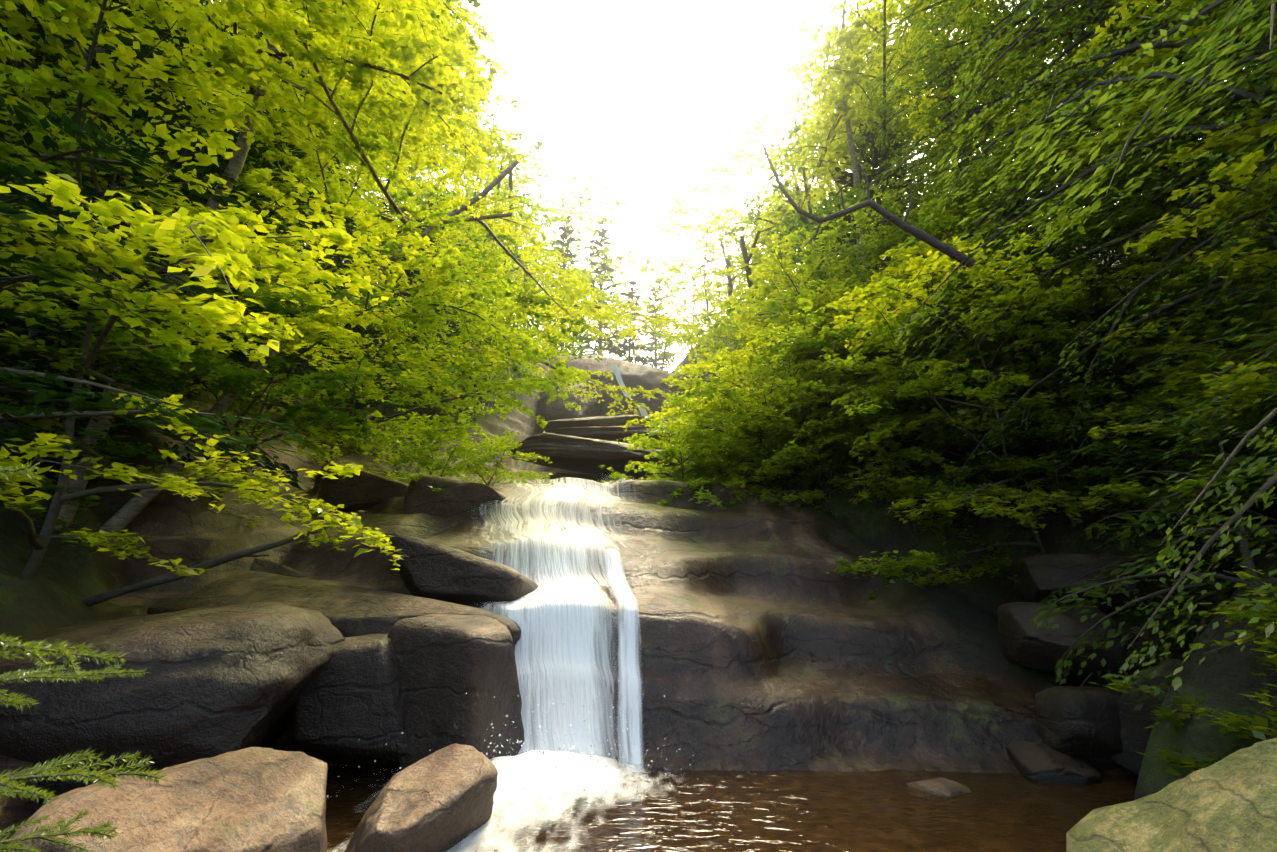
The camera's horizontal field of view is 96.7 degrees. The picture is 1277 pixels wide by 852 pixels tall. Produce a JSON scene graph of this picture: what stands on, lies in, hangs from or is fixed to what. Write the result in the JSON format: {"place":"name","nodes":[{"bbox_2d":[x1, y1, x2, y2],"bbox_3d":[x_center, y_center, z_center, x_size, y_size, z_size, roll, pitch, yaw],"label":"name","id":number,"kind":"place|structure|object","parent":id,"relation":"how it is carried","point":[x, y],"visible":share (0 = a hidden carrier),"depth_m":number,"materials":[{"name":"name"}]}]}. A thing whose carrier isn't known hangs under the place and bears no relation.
{"place":"outdoors","nodes":[
{"label":"outdoors","id":0,"kind":"place"},
{"bbox_2d":[0,178,1276,846],"bbox_3d":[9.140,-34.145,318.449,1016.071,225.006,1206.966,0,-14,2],"label":"rock cliff","id":1,"kind":"structure","parent":0,"point":[766,642],"depth_m":5.42,"materials":[{"name":"stone"}]},
{"bbox_2d":[0,459,168,851],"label":"conifer branches","id":2,"kind":"object","parent":1,"relation":"on","point":[58,673],"visible":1,"depth_m":1.59,"materials":[{"name":"green plant"}]},
{"bbox_2d":[0,602,344,806],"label":"boulder","id":3,"kind":"object","parent":1,"relation":"on","point":[215,681],"visible":0.56,"depth_m":3.14,"materials":[{"name":"stone"}]},
{"bbox_2d":[249,557,309,577],"bbox_3d":[-4.129,1.987,6.372,2.682,1.214,1.632,3,-14,-13],"label":"rock slab","id":4,"kind":"object","parent":1,"relation":"on","point":[260,564],"visible":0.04,"depth_m":6.06,"materials":[{"name":"stone"}]},
{"bbox_2d":[147,571,520,650],"bbox_3d":[-2.730,2.005,5.465,3.463,1.200,2.058,0,-14,2],"label":"rock slab","id":5,"kind":"object","parent":1,"relation":"on","point":[348,610],"visible":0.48,"depth_m":4.90,"materials":[{"name":"stone"}]},
{"bbox_2d":[292,633,407,768],"bbox_3d":[-2.023,2.136,4.306,0.920,1.067,0.822,2,-14,-10],"label":"rock block","id":6,"kind":"object","parent":1,"relation":"on","point":[347,708],"visible":0.67,"depth_m":3.95,"materials":[{"name":"grey stone"}]},
{"bbox_2d":[318,460,408,511],"bbox_3d":[-4.016,1.078,8.604,1.533,0.960,1.182,5,-15,-19],"label":"rock","id":7,"kind":"object","parent":1,"relation":"on","point":[364,490],"visible":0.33,"depth_m":8.05,"materials":[{"name":"stone"}]},
{"bbox_2d":[333,513,457,542],"bbox_3d":[-2.967,1.540,7.029,1.369,0.932,1.218,2,-14,-7],"label":"rock","id":8,"kind":"object","parent":1,"relation":"on","point":[421,525],"visible":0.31,"depth_m":6.87,"materials":[{"name":"stone"}]},
{"bbox_2d":[387,614,523,770],"bbox_3d":[-1.345,2.185,4.421,0.959,1.372,1.054,-5,-15,19],"label":"rock block","id":9,"kind":"object","parent":1,"relation":"on","point":[445,663],"visible":0.54,"depth_m":4.01,"materials":[{"name":"grey stone"}]},
{"bbox_2d":[404,475,507,517],"bbox_3d":[-2.494,1.210,7.868,1.345,1.026,1.005,-3,-14,12],"label":"rock","id":10,"kind":"object","parent":1,"relation":"on","point":[452,498],"visible":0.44,"depth_m":7.56,"materials":[{"name":"stone"}]},
{"bbox_2d":[381,531,537,606],"bbox_3d":[-1.812,1.811,6.053,1.751,1.288,1.751,0,-14,2],"label":"rock slab","id":11,"kind":"object","parent":1,"relation":"on","point":[433,570],"visible":0.52,"depth_m":5.33,"materials":[{"name":"stone"}]},
{"bbox_2d":[0,0,931,489],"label":"trees","id":12,"kind":"object","parent":1,"relation":"on","point":[16,176],"visible":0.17,"depth_m":4.30,"materials":[{"name":"green plant"}]},
{"bbox_2d":[44,0,1016,534],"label":"bare branches","id":13,"kind":"object","parent":1,"relation":"on","point":[126,514],"visible":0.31,"depth_m":5.54,"materials":[{"name":"brown plant"}]},
{"bbox_2d":[0,0,1065,554],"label":"tree leaves","id":14,"kind":"object","parent":1,"relation":"on","point":[230,376],"visible":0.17,"depth_m":6.49,"materials":[{"name":"green plant"}]},
{"bbox_2d":[471,477,639,768],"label":"waterfall","id":15,"kind":"structure","parent":1,"relation":"on","point":[557,615],"depth_m":4.97,"materials":[{"name":"white liquid"}]},
{"bbox_2d":[536,381,602,422],"bbox_3d":[-3.172,-0.418,23.945,3.255,2.786,3.238,-4,-14,15],"label":"rock face","id":16,"kind":"object","parent":1,"relation":"on","point":[556,409],"visible":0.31,"depth_m":22.82},
{"bbox_2d":[536,415,652,431],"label":"rock slab","id":17,"kind":"structure","parent":1,"relation":"on","point":[606,421],"depth_m":20.79,"materials":[{"name":"stone"}]},
{"bbox_2d":[637,403,651,424],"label":"waterfall","id":18,"kind":"structure","parent":17,"relation":"attached to","point":[643,411],"depth_m":21.30,"materials":[{"name":"white liquid"}]},
{"bbox_2d":[509,432,688,474],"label":"rock slab","id":19,"kind":"structure","parent":1,"relation":"on","point":[580,454],"depth_m":15.65,"materials":[{"name":"stone"}]},
{"bbox_2d":[598,473,611,483],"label":"waterfall","id":20,"kind":"structure","parent":1,"relation":"on","point":[608,478],"depth_m":16.38,"materials":[{"name":"white liquid"}]},
{"bbox_2d":[540,355,684,415],"bbox_3d":[-0.929,-1.274,25.526,6.959,4.646,3.377,0,-14,2],"label":"boulder","id":21,"kind":"object","parent":1,"relation":"on","point":[645,377],"visible":0.31,"depth_m":24.95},
{"bbox_2d":[546,426,695,448],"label":"rock slab","id":22,"kind":"structure","parent":1,"relation":"on","point":[611,433],"depth_m":18.40,"materials":[{"name":"stone"}]},
{"bbox_2d":[600,549,644,771],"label":"waterfall","id":23,"kind":"structure","parent":1,"relation":"on","point":[629,705],"depth_m":4.75,"materials":[{"name":"white liquid"}]},
{"bbox_2d":[0,0,1276,575],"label":"tree leaves","id":24,"kind":"object","parent":1,"relation":"on","point":[408,52],"visible":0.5,"depth_m":5.54,"materials":[{"name":"green plant"}]},
{"bbox_2d":[0,0,1276,775],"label":"tree leaves","id":25,"kind":"object","parent":1,"relation":"on","point":[106,98],"visible":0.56,"depth_m":6.82,"materials":[{"name":"green plant"}]},
{"bbox_2d":[0,0,1276,851],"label":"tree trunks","id":26,"kind":"object","parent":1,"relation":"on","point":[60,495],"visible":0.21,"depth_m":5.54,"materials":[{"name":"plant"}]},
{"bbox_2d":[717,0,1276,762],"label":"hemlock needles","id":27,"kind":"object","parent":1,"relation":"on","point":[1259,30],"visible":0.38,"depth_m":4.99,"materials":[{"name":"green plant"}]},
{"bbox_2d":[1006,741,1102,785],"bbox_3d":[3.085,2.576,4.193,0.572,0.368,0.484,0,-14,2],"label":"rock block","id":28,"kind":"object","parent":1,"relation":"on","point":[1041,763],"visible":0.62,"depth_m":4.10,"materials":[{"name":"grey stone"}]},
{"bbox_2d":[997,602,1150,675],"bbox_3d":[3.752,1.863,4.971,0.931,0.611,0.757,0,-14,2],"label":"rock block","id":29,"kind":"object","parent":1,"relation":"on","point":[1024,644],"visible":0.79,"depth_m":4.81,"materials":[{"name":"grey stone"}]},
{"bbox_2d":[1010,553,1139,610],"bbox_3d":[4.273,1.513,5.509,1.002,0.534,0.904,0,-14,2],"label":"rock block","id":30,"kind":"object","parent":1,"relation":"on","point":[1039,577],"visible":0.71,"depth_m":5.32,"materials":[{"name":"stone"}]},
{"bbox_2d":[1035,686,1123,769],"bbox_3d":[3.549,2.406,4.510,0.848,0.695,0.747,2,-14,-8],"label":"rock block","id":31,"kind":"object","parent":1,"relation":"on","point":[1083,723],"visible":0.56,"depth_m":4.24,"materials":[{"name":"grey stone"}]},
{"bbox_2d":[1121,626,1192,666],"bbox_3d":[4.445,1.970,4.804,0.618,0.536,0.676,7,-15,-25],"label":"rock block","id":32,"kind":"object","parent":1,"relation":"on","point":[1138,645],"visible":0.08,"depth_m":4.65,"materials":[{"name":"grey stone"}]},
{"bbox_2d":[1066,738,1276,851],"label":"mossy boulder","id":33,"kind":"object","parent":1,"relation":"on","point":[1228,803],"visible":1,"depth_m":2.29,"materials":[{"name":"green stone"}]},
{"bbox_2d":[1228,524,1276,570],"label":"rock","id":34,"kind":"object","parent":1,"relation":"on","point":[1259,558],"visible":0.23,"depth_m":4.33,"materials":[{"name":"stone"}]},
{"bbox_2d":[1252,695,1276,731],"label":"branch","id":35,"kind":"object","parent":1,"relation":"on","point":[1273,701],"visible":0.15,"depth_m":3.33,"materials":[{"name":"green plant"}]},
{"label":"waterfall","id":36,"kind":"object","parent":1,"relation":"on","visible":0},
{"bbox_2d":[612,366,630,396],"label":"waterfall","id":37,"kind":"structure","parent":36,"relation":"attached to","point":[618,375],"depth_m":22.70,"materials":[{"name":"white liquid"}]},
{"bbox_2d":[325,766,1137,851],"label":"pool water","id":38,"kind":"structure","parent":0,"point":[888,810],"depth_m":3.51,"materials":[{"name":"brown liquid"}]},
{"bbox_2d":[3,747,327,851],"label":"tan boulder","id":39,"kind":"object","parent":38,"relation":"in","point":[255,799],"visible":0.9,"depth_m":2.48,"materials":[{"name":"beige stone"}]},
{"bbox_2d":[345,743,497,851],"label":"boulder","id":40,"kind":"object","parent":38,"relation":"in","point":[441,800],"visible":0.92,"depth_m":3.05,"materials":[{"name":"brown stone"}]},
{"bbox_2d":[327,680,697,818],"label":"waterfall spray drops","id":41,"kind":"object","parent":38,"relation":"on","point":[573,737],"visible":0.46,"depth_m":3.85,"materials":[{"name":"white liquid"}]},
{"bbox_2d":[326,750,794,851],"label":"water foam","id":42,"kind":"object","parent":38,"relation":"on","point":[591,777],"visible":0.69,"depth_m":3.65,"materials":[{"name":"white"}]},
{"bbox_2d":[907,777,971,797],"bbox_3d":[2.072,2.609,3.961,0.393,0.265,0.467,7,-16,-27],"label":"rock block","id":43,"kind":"object","parent":38,"relation":"in","point":[942,787],"visible":0.23,"depth_m":3.86,"materials":[{"name":"stone"}]},
{"bbox_2d":[1111,659,1183,774],"bbox_3d":[4.013,2.173,4.217,0.956,0.867,0.887,6,-15,-21],"label":"rock","id":44,"kind":"object","parent":38,"relation":"in","point":[1135,734],"visible":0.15,"depth_m":4.11,"materials":[{"name":"dark rock"}]},
{"bbox_2d":[211,0,1251,372],"label":"sky","id":45,"kind":"structure","parent":0,"point":[634,95],"materials":[{"name":"white"}]}
]}

